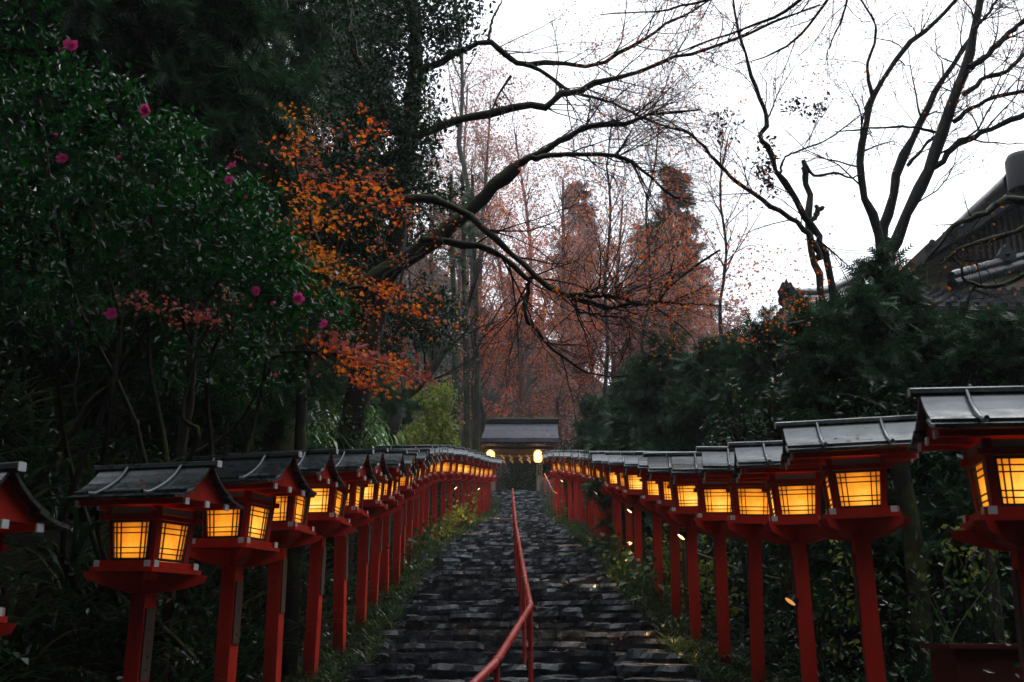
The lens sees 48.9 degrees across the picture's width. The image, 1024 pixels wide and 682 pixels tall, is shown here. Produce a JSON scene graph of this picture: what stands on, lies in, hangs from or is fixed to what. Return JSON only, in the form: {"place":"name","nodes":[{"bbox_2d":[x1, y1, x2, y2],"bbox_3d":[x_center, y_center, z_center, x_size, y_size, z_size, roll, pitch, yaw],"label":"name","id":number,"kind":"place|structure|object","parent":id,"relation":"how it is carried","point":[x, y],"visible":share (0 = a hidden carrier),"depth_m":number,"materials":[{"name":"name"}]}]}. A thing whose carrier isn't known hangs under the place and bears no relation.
{"place":"outdoors","nodes":[
{"label":"outdoors","id":0,"kind":"place"},
{"bbox_2d":[0,178,852,681],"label":"ground","id":1,"kind":"structure","parent":0,"point":[44,552],"depth_m":9.39,"materials":[{"name":"green plant"}]},
{"bbox_2d":[0,461,70,636],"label":"post lantern","id":2,"kind":"object","parent":1,"relation":"on","point":[22,509],"visible":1,"depth_m":5.12,"materials":[{"name":"paint"}]},
{"bbox_2d":[28,222,208,533],"bbox_3d":[-2.970,0.314,8.681,1.361,2.562,1.061,0,-15,0],"label":"dark leaning sapling","id":3,"kind":"object","parent":1,"relation":"on","point":[73,429],"visible":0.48,"depth_m":8.58,"materials":[{"name":"brown wood"}]},
{"bbox_2d":[58,460,244,681],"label":"post lantern","id":4,"kind":"object","parent":1,"relation":"on","point":[153,521],"visible":1,"depth_m":6.97,"materials":[{"name":"paint"}]},
{"bbox_2d":[111,519,151,559],"bbox_3d":[-2.352,1.227,6.943,0.314,0.246,0.037,-5,-16,22],"label":"window","id":5,"kind":"structure","parent":4,"relation":"in","point":[131,539],"depth_m":6.95,"materials":[{"name":"yellow"}]},
{"bbox_2d":[157,520,190,562],"bbox_3d":[-2.127,1.256,7.033,0.037,0.246,0.314,-5,-16,22],"label":"window","id":6,"kind":"structure","parent":4,"relation":"in","point":[174,536],"depth_m":7.05,"materials":[{"name":"yellow paper"}]},
{"bbox_2d":[0,0,349,455],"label":"bush","id":7,"kind":"object","parent":1,"relation":"on","point":[185,60],"visible":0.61,"depth_m":12.02,"materials":[{"name":"green plant"}]},
{"bbox_2d":[0,0,362,660],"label":"camellia bush","id":8,"kind":"object","parent":1,"relation":"on","point":[145,193],"visible":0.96,"depth_m":8.61,"materials":[{"name":"green plant"}]},
{"bbox_2d":[133,217,262,681],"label":"bank sapling","id":9,"kind":"object","parent":1,"relation":"on","point":[182,439],"visible":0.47,"depth_m":8.75,"materials":[{"name":"brown plant"}]},
{"bbox_2d":[7,0,394,397],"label":"tall conifer","id":10,"kind":"object","parent":1,"relation":"on","point":[300,23],"visible":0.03,"depth_m":19.19,"materials":[{"name":"green plant"}]},
{"bbox_2d":[0,204,461,681],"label":"bank ferns","id":11,"kind":"object","parent":1,"relation":"on","point":[6,642],"visible":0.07,"depth_m":8.11,"materials":[{"name":"green plant"}]},
{"bbox_2d":[0,205,490,681],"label":"bushes","id":12,"kind":"object","parent":1,"relation":"on","point":[108,647],"visible":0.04,"depth_m":9.15,"materials":[{"name":"green plant"}]},
{"bbox_2d":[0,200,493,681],"bbox_3d":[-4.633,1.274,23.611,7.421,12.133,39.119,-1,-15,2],"label":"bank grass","id":13,"kind":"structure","parent":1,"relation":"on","point":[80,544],"depth_m":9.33,"materials":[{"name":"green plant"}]},
{"bbox_2d":[99,102,469,681],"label":"orange maple","id":14,"kind":"object","parent":1,"relation":"on","point":[293,592],"visible":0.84,"depth_m":10.38,"materials":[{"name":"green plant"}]},
{"bbox_2d":[280,326,438,405],"bbox_3d":[-1.171,0.236,8.831,1.223,0.655,1.100,14,-20,-41],"label":"maple branch","id":15,"kind":"object","parent":14,"relation":"attached to","point":[366,356],"visible":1,"depth_m":8.80,"materials":[{"name":"orange plant"}]},
{"bbox_2d":[175,343,404,453],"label":"bamboo grass","id":16,"kind":"structure","parent":1,"relation":"on","point":[380,440],"depth_m":18.06,"materials":[{"name":"green plant"}]},
{"bbox_2d":[195,0,416,427],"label":"tall conifer","id":17,"kind":"object","parent":1,"relation":"on","point":[395,403],"visible":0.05,"depth_m":21.68,"materials":[{"name":"green plant"}]},
{"bbox_2d":[306,390,391,449],"bbox_3d":[-2.344,2.017,15.498,1.336,2.704,1.319,4,-15,-14],"label":"shrub","id":18,"kind":"object","parent":1,"relation":"on","point":[366,424],"visible":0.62,"depth_m":15.57,"materials":[{"name":"green plant"}]},
{"bbox_2d":[278,0,465,430],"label":"tall conifer","id":19,"kind":"object","parent":1,"relation":"on","point":[409,419],"visible":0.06,"depth_m":25.68,"materials":[{"name":"green plant"}]},
{"bbox_2d":[377,372,464,513],"bbox_3d":[-2.333,2.537,28.933,1.890,3.934,2.717,-6,-16,21],"label":"yellow green bush","id":20,"kind":"object","parent":1,"relation":"on","point":[432,433],"visible":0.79,"depth_m":29.17,"materials":[{"name":"green plant"}]},
{"bbox_2d":[397,99,489,413],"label":"autumn tree","id":21,"kind":"object","parent":1,"relation":"on","point":[431,266],"visible":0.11,"depth_m":59.49,"materials":[{"name":"red plant"}]},
{"bbox_2d":[381,244,510,533],"bbox_3d":[-1.321,0.884,23.230,2.844,6.185,2.445,0,-15,0],"label":"leaning grey tree","id":22,"kind":"object","parent":1,"relation":"on","point":[394,424],"visible":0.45,"depth_m":23.65,"materials":[{"name":"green plant"}]},
{"bbox_2d":[429,492,481,544],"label":"leafy plant","id":23,"kind":"object","parent":1,"relation":"on","point":[458,511],"visible":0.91,"depth_m":27.30,"materials":[{"name":"green plant"}]},
{"bbox_2d":[418,166,493,496],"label":"cedar trunk tree","id":24,"kind":"object","parent":1,"relation":"on","point":[451,250],"visible":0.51,"depth_m":37.93,"materials":[{"name":"brown wood"}]},
{"bbox_2d":[425,170,491,486],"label":"cedar trunk tree","id":25,"kind":"object","parent":1,"relation":"on","point":[466,419],"visible":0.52,"depth_m":39.62,"materials":[{"name":"brown wood"}]},
{"bbox_2d":[439,157,508,484],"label":"cedar trunk tree","id":26,"kind":"object","parent":1,"relation":"on","point":[476,435],"visible":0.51,"depth_m":41.73,"materials":[{"name":"brown wood"}]},
{"bbox_2d":[418,24,537,402],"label":"autumn tree","id":27,"kind":"object","parent":1,"relation":"on","point":[459,285],"visible":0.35,"depth_m":67.76,"materials":[{"name":"red plant"}]},
{"bbox_2d":[440,272,520,428],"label":"autumn tree","id":28,"kind":"object","parent":1,"relation":"on","point":[489,366],"visible":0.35,"depth_m":48.25,"materials":[{"name":"red plant"}]},
{"bbox_2d":[429,10,570,489],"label":"autumn tree","id":29,"kind":"object","parent":1,"relation":"on","point":[479,139],"visible":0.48,"depth_m":53.34,"materials":[{"name":"red plant"}]},
{"bbox_2d":[455,154,551,416],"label":"autumn tree","id":30,"kind":"object","parent":1,"relation":"on","point":[501,282],"visible":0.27,"depth_m":60.97,"materials":[{"name":"red plant"}]},
{"bbox_2d":[469,220,572,489],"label":"autumn tree","id":31,"kind":"object","parent":1,"relation":"on","point":[521,390],"visible":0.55,"depth_m":51.52,"materials":[{"name":"red plant"}]},
{"bbox_2d":[473,77,587,409],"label":"autumn tree","id":32,"kind":"object","parent":1,"relation":"on","point":[524,192],"visible":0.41,"depth_m":70.58,"materials":[{"name":"red plant"}]},
{"bbox_2d":[305,122,773,390],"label":"dusky forest","id":33,"kind":"object","parent":1,"relation":"on","point":[716,329],"visible":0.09,"depth_m":68.99,"materials":[{"name":"red plant"}]},
{"bbox_2d":[260,2,848,580],"bbox_3d":[0.341,-0.996,13.042,6.874,7.404,3.542,0,-15,0],"label":"leaning maple","id":34,"kind":"object","parent":1,"relation":"on","point":[416,252],"visible":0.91,"depth_m":12.81,"materials":[{"name":"brown plant"}]},
{"bbox_2d":[530,324,595,488],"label":"autumn tree","id":35,"kind":"object","parent":1,"relation":"on","point":[558,391],"visible":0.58,"depth_m":49.00,"materials":[{"name":"red plant"}]},
{"bbox_2d":[262,0,864,608],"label":"evergreen oak","id":36,"kind":"object","parent":1,"relation":"on","point":[408,130],"visible":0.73,"depth_m":16.65,"materials":[{"name":"green plant"}]},
{"bbox_2d":[515,115,630,492],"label":"autumn tree","id":37,"kind":"object","parent":1,"relation":"on","point":[563,275],"visible":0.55,"depth_m":54.80,"materials":[{"name":"red plant"}]},
{"bbox_2d":[526,269,621,441],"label":"autumn tree","id":38,"kind":"object","parent":1,"relation":"on","point":[580,383],"visible":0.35,"depth_m":55.24,"materials":[{"name":"red plant"}]},
{"bbox_2d":[537,181,619,388],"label":"cedar","id":39,"kind":"object","parent":1,"relation":"on","point":[581,210],"visible":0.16,"depth_m":84.44,"materials":[{"name":"brown plant"}]},
{"bbox_2d":[560,392,610,521],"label":"conifer","id":40,"kind":"object","parent":1,"relation":"on","point":[590,427],"visible":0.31,"depth_m":33.36,"materials":[{"name":"green plant"}]},
{"bbox_2d":[544,143,685,384],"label":"autumn tree","id":41,"kind":"object","parent":1,"relation":"on","point":[601,300],"visible":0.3,"depth_m":58.63,"materials":[{"name":"red plant"}]},
{"bbox_2d":[560,322,720,567],"bbox_3d":[3.370,2.337,23.201,4.484,5.765,3.938,-4,-15,13],"label":"conifer","id":42,"kind":"object","parent":1,"relation":"on","point":[640,430],"visible":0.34,"depth_m":23.04,"materials":[{"name":"green plant"}]},
{"bbox_2d":[608,219,693,432],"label":"cedar","id":43,"kind":"object","parent":1,"relation":"on","point":[643,274],"visible":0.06,"depth_m":62.73,"materials":[{"name":"brown plant"}]},
{"bbox_2d":[585,195,720,380],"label":"autumn tree","id":44,"kind":"object","parent":1,"relation":"on","point":[664,267],"visible":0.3,"depth_m":54.44,"materials":[{"name":"red plant"}]},
{"bbox_2d":[648,158,718,333],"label":"cedar","id":45,"kind":"object","parent":1,"relation":"on","point":[695,224],"visible":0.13,"depth_m":74.01,"materials":[{"name":"brown plant"}]},
{"bbox_2d":[596,323,773,619],"bbox_3d":[3.902,2.351,20.947,4.423,6.003,3.954,-12,-19,38],"label":"conifer","id":46,"kind":"object","parent":1,"relation":"on","point":[697,404],"visible":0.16,"depth_m":21.08,"materials":[{"name":"green plant"}]},
{"bbox_2d":[643,523,745,631],"bbox_3d":[2.493,3.212,16.337,0.942,2.174,7.105,0,-15,0],"label":"leafy plant","id":47,"kind":"object","parent":1,"relation":"on","point":[734,612],"visible":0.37,"depth_m":14.13,"materials":[{"name":"green plant"}]},
{"bbox_2d":[640,84,805,438],"bbox_3d":[6.873,-1.205,35.913,4.341,16.394,5.266,-13,-20,40],"label":"thin bare tree","id":48,"kind":"object","parent":1,"relation":"on","point":[720,210],"visible":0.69,"depth_m":36.22,"materials":[{"name":"brown plant"}]},
{"bbox_2d":[549,507,902,681],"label":"ferns","id":49,"kind":"object","parent":1,"relation":"on","point":[771,676],"visible":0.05,"depth_m":11.92,"materials":[{"name":"green plant"}]},
{"bbox_2d":[699,363,761,654],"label":"understory tree","id":50,"kind":"object","parent":1,"relation":"on","point":[737,434],"visible":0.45,"depth_m":13.64,"materials":[{"name":"green plant"}]},
{"bbox_2d":[553,0,912,136],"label":"overhanging maple","id":51,"kind":"object","parent":1,"relation":"on","point":[787,9],"visible":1,"depth_m":10.34,"materials":[{"name":"brown plant"}]},
{"bbox_2d":[702,384,801,681],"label":"understory tree","id":52,"kind":"object","parent":1,"relation":"on","point":[768,408],"visible":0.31,"depth_m":12.29,"materials":[{"name":"green plant"}]},
{"bbox_2d":[663,294,889,635],"bbox_3d":[4.099,2.095,17.719,4.294,5.688,4.052,-9,-18,31],"label":"conifer","id":53,"kind":"object","parent":1,"relation":"on","point":[743,358],"visible":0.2,"depth_m":17.68,"materials":[{"name":"green plant"}]},
{"bbox_2d":[622,0,946,299],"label":"slim leaning tree","id":54,"kind":"object","parent":1,"relation":"on","point":[820,251],"visible":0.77,"depth_m":15.34,"materials":[{"name":"black plant"}]},
{"bbox_2d":[555,485,1023,681],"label":"undergrowth","id":55,"kind":"object","parent":1,"relation":"on","point":[890,672],"visible":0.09,"depth_m":10.96,"materials":[{"name":"green plant"}]},
{"bbox_2d":[753,287,905,675],"bbox_3d":[4.196,1.822,14.638,2.191,5.165,2.456,0,-15,0],"label":"conifer","id":56,"kind":"object","parent":1,"relation":"on","point":[784,388],"visible":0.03,"depth_m":14.81,"materials":[{"name":"green plant"}]},
{"bbox_2d":[801,159,860,677],"bbox_3d":[4.473,0.965,14.922,0.826,7.250,0.216,0,-15,0],"label":"broken stump","id":57,"kind":"object","parent":1,"relation":"on","point":[806,170],"visible":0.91,"depth_m":15.61,"materials":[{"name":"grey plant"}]},
{"bbox_2d":[778,539,894,681],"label":"leafy shrub","id":58,"kind":"object","parent":1,"relation":"on","point":[834,651],"visible":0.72,"depth_m":9.49,"materials":[{"name":"green plant"}]},
{"bbox_2d":[726,272,1014,681],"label":"conifer","id":59,"kind":"object","parent":1,"relation":"on","point":[845,346],"visible":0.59,"depth_m":12.45,"materials":[{"name":"green plant"}]},
{"bbox_2d":[799,365,942,681],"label":"understory tree","id":60,"kind":"object","parent":1,"relation":"on","point":[903,481],"visible":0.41,"depth_m":10.37,"materials":[{"name":"green plant"}]},
{"bbox_2d":[752,0,1023,600],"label":"bare maple","id":61,"kind":"object","parent":1,"relation":"on","point":[968,64],"visible":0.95,"depth_m":16.81,"materials":[{"name":"brown plant"}]},
{"bbox_2d":[755,150,1023,594],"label":"tiled building","id":62,"kind":"structure","parent":1,"relation":"on","point":[1009,217],"depth_m":24.37,"materials":[{"name":"grey tile"},{"name":"cream plaster"},{"name":"dark wood"}]},
{"bbox_2d":[812,300,1016,681],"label":"conifer","id":63,"kind":"object","parent":1,"relation":"on","point":[920,337],"visible":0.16,"depth_m":12.98,"materials":[{"name":"green plant"}]},
{"bbox_2d":[818,231,1016,681],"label":"conifer","id":64,"kind":"object","parent":1,"relation":"on","point":[892,277],"visible":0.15,"depth_m":13.84,"materials":[{"name":"green plant"}]},
{"bbox_2d":[874,503,1005,643],"bbox_3d":[3.092,2.311,8.110,0.951,2.238,1.165,-10,-18,34],"label":"leafy shrub","id":65,"kind":"object","parent":1,"relation":"on","point":[918,575],"visible":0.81,"depth_m":8.20,"materials":[{"name":"green plant"}]},
{"bbox_2d":[875,301,1023,679],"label":"conifer","id":66,"kind":"object","parent":1,"relation":"on","point":[994,342],"visible":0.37,"depth_m":12.07,"materials":[{"name":"green plant"}]},
{"bbox_2d":[897,548,1015,659],"bbox_3d":[3.019,2.222,7.159,0.890,1.975,0.852,0,-15,0],"label":"leafy shrub","id":67,"kind":"object","parent":1,"relation":"on","point":[968,612],"visible":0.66,"depth_m":7.38,"materials":[{"name":"green plant"}]},
{"bbox_2d":[913,369,1005,643],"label":"understory tree","id":68,"kind":"object","parent":1,"relation":"on","point":[990,562],"visible":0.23,"depth_m":9.40,"materials":[{"name":"green plant"}]},
{"bbox_2d":[896,172,1023,342],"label":"mossy branch tree","id":69,"kind":"object","parent":1,"relation":"on","point":[1005,199],"visible":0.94,"depth_m":13.08,"materials":[{"name":"brown wood"}]},
{"bbox_2d":[930,516,1012,643],"bbox_3d":[3.789,2.514,8.757,0.887,2.584,0.844,0,-15,0],"label":"leafy shrub","id":70,"kind":"object","parent":1,"relation":"on","point":[944,526],"visible":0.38,"depth_m":8.80,"materials":[{"name":"green plant"}]},
{"bbox_2d":[920,644,1023,681],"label":"red box","id":71,"kind":"object","parent":1,"relation":"on","point":[959,662],"visible":0.8,"depth_m":6.45,"materials":[{"name":"red paint"}]},
{"bbox_2d":[297,490,747,681],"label":"path","id":72,"kind":"structure","parent":0,"point":[415,650],"depth_m":13.74,"materials":[{"name":"stone"}]},
{"bbox_2d":[182,451,316,681],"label":"post lantern","id":73,"kind":"object","parent":72,"relation":"on","point":[233,544],"visible":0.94,"depth_m":7.95,"materials":[{"name":"paint"}]},
{"bbox_2d":[204,502,242,537],"bbox_3d":[-2.039,1.268,7.939,0.314,0.246,0.037,-4,-16,18],"label":"window","id":74,"kind":"structure","parent":73,"relation":"in","point":[220,523],"depth_m":7.94,"materials":[{"name":"yellow"}]},
{"bbox_2d":[228,448,345,681],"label":"post lantern","id":75,"kind":"object","parent":72,"relation":"on","point":[290,528],"visible":0.38,"depth_m":9.23,"materials":[{"name":"paint"}]},
{"bbox_2d":[302,449,377,681],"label":"post lantern","id":76,"kind":"object","parent":72,"relation":"on","point":[326,519],"visible":0.51,"depth_m":10.33,"materials":[{"name":"paint"}]},
{"bbox_2d":[332,448,391,653],"bbox_3d":[-1.749,2.443,11.465,0.975,2.700,0.732,-3,-16,7],"label":"post lantern","id":77,"kind":"object","parent":72,"relation":"on","point":[355,513],"visible":0.38,"depth_m":11.47,"materials":[{"name":"paint"}]},
{"bbox_2d":[355,450,407,634],"bbox_3d":[-1.746,2.615,13.165,0.975,2.700,0.732,-1,-15,5],"label":"post lantern","id":78,"kind":"object","parent":72,"relation":"on","point":[374,506],"visible":0.39,"depth_m":13.18,"materials":[{"name":"paint"}]},
{"bbox_2d":[368,452,417,613],"bbox_3d":[-1.781,2.776,14.704,0.975,2.700,0.732,1,-16,2],"label":"post lantern","id":79,"kind":"object","parent":72,"relation":"on","point":[393,505],"visible":0.36,"depth_m":14.70,"materials":[{"name":"paint"}]},
{"bbox_2d":[380,449,418,597],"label":"post lantern","id":80,"kind":"object","parent":72,"relation":"on","point":[384,564],"visible":0.16,"depth_m":15.93,"materials":[{"name":"paint"}]},
{"bbox_2d":[388,448,430,588],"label":"post lantern","id":81,"kind":"object","parent":72,"relation":"on","point":[407,491],"visible":0.29,"depth_m":17.23,"materials":[{"name":"paint"}]},
{"bbox_2d":[392,516,440,579],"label":"leafy plant","id":82,"kind":"object","parent":72,"relation":"on","point":[416,548],"visible":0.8,"depth_m":20.05,"materials":[{"name":"green plant"}]},
{"bbox_2d":[469,488,533,681],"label":"handrail","id":83,"kind":"object","parent":72,"relation":"on","point":[495,662],"visible":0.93,"depth_m":8.72,"materials":[{"name":"red metal"}]},
{"bbox_2d":[281,490,790,681],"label":"edge grass","id":84,"kind":"structure","parent":72,"relation":"on","point":[398,613],"depth_m":12.62,"materials":[{"name":"green plant"}]},
{"bbox_2d":[598,523,669,609],"bbox_3d":[1.779,3.423,16.941,0.828,1.781,5.574,-1,-15,2],"label":"leafy plant","id":85,"kind":"object","parent":72,"relation":"on","point":[624,563],"visible":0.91,"depth_m":15.89,"materials":[{"name":"green plant"}]},
{"bbox_2d":[605,451,667,574],"bbox_3d":[1.933,3.030,17.209,0.975,2.700,0.731,-1,-15,4],"label":"post lantern","id":86,"kind":"object","parent":72,"relation":"on","point":[632,493],"visible":0.48,"depth_m":17.26,"materials":[{"name":"paint"}]},
{"bbox_2d":[620,452,662,605],"bbox_3d":[1.944,2.814,14.986,0.975,2.700,0.731,0,-15,4],"label":"post lantern","id":87,"kind":"object","parent":72,"relation":"on","point":[649,498],"visible":0.36,"depth_m":15.02,"materials":[{"name":"paint"}]},
{"bbox_2d":[634,451,680,621],"bbox_3d":[1.968,2.674,13.558,0.975,2.700,0.731,0,-14,5],"label":"post lantern","id":88,"kind":"object","parent":72,"relation":"on","point":[662,506],"visible":0.39,"depth_m":13.55,"materials":[{"name":"paint"}]},
{"bbox_2d":[643,451,701,638],"bbox_3d":[1.941,2.526,12.039,0.975,2.700,0.732,-2,-14,4],"label":"post lantern","id":89,"kind":"object","parent":72,"relation":"on","point":[684,510],"visible":0.53,"depth_m":12.07,"materials":[{"name":"paint"}]},
{"bbox_2d":[666,452,731,663],"bbox_3d":[2.003,2.393,10.735,0.975,2.700,0.731,-1,-14,6],"label":"post lantern","id":90,"kind":"object","parent":72,"relation":"on","point":[714,505],"visible":0.65,"depth_m":10.78,"materials":[{"name":"paint"}]},
{"bbox_2d":[696,446,769,681],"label":"post lantern","id":91,"kind":"object","parent":72,"relation":"on","point":[748,518],"visible":0.52,"depth_m":9.63,"materials":[{"name":"paint"}]},
{"bbox_2d":[736,487,769,515],"bbox_3d":[2.077,1.375,9.631,0.314,0.246,0.037,-1,-14,8],"label":"window","id":92,"kind":"structure","parent":91,"relation":"in","point":[752,501],"depth_m":9.64,"materials":[{"name":"yellow paper"}]},
{"bbox_2d":[727,440,824,681],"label":"post lantern","id":93,"kind":"object","parent":72,"relation":"on","point":[794,498],"visible":0.71,"depth_m":8.65,"materials":[{"name":"paint"}]},
{"bbox_2d":[776,483,814,515],"bbox_3d":[2.196,1.223,8.651,0.315,0.252,0.031,-2,-15,6],"label":"window","id":94,"kind":"structure","parent":93,"relation":"in","point":[794,499],"depth_m":8.66,"materials":[{"name":"yellow paper"}]},
{"bbox_2d":[774,415,924,681],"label":"post lantern","id":95,"kind":"object","parent":72,"relation":"on","point":[860,514],"visible":0.95,"depth_m":7.35,"materials":[{"name":"paint"}]},
{"bbox_2d":[834,469,880,507],"bbox_3d":[2.267,0.966,7.343,0.314,0.246,0.037,-4,-16,8],"label":"window","id":96,"kind":"structure","parent":95,"relation":"in","point":[855,488],"depth_m":7.35,"materials":[{"name":"yellow paper"}]},
{"bbox_2d":[907,386,1023,677],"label":"post lantern","id":97,"kind":"object","parent":72,"relation":"on","point":[982,428],"visible":1,"depth_m":5.46,"materials":[{"name":"paint"}]},
{"bbox_2d":[994,455,1023,505],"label":"window","id":98,"kind":"structure","parent":97,"relation":"in","point":[1009,468],"depth_m":5.40,"materials":[{"name":"yellow paper"}]},
{"bbox_2d":[268,0,1023,386],"label":"sky","id":99,"kind":"structure","parent":0,"point":[836,193],"materials":[{"name":"white"}]},
{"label":"forecourt ground","id":100,"kind":"structure","parent":0,"visible":0},
{"bbox_2d":[421,0,513,444],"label":"grey trunk tree","id":101,"kind":"object","parent":100,"relation":"on","point":[459,129],"visible":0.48,"depth_m":49.96,"materials":[{"name":"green plant"}]},
{"bbox_2d":[480,417,558,490],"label":"shrine gate","id":102,"kind":"structure","parent":100,"relation":"on","point":[514,436],"depth_m":43.70,"materials":[{"name":"dark wood"},{"name":"grey roof tile"},{"name":"glowing lantern paper"}]},
{"bbox_2d":[506,34,696,398],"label":"thin bare tree","id":103,"kind":"object","parent":100,"relation":"on","point":[606,289],"visible":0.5,"depth_m":46.91,"materials":[{"name":"brown plant"}]},
{"bbox_2d":[564,78,728,352],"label":"thin bare tree","id":104,"kind":"object","parent":100,"relation":"on","point":[647,240],"visible":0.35,"depth_m":51.09,"materials":[{"name":"brown plant"}]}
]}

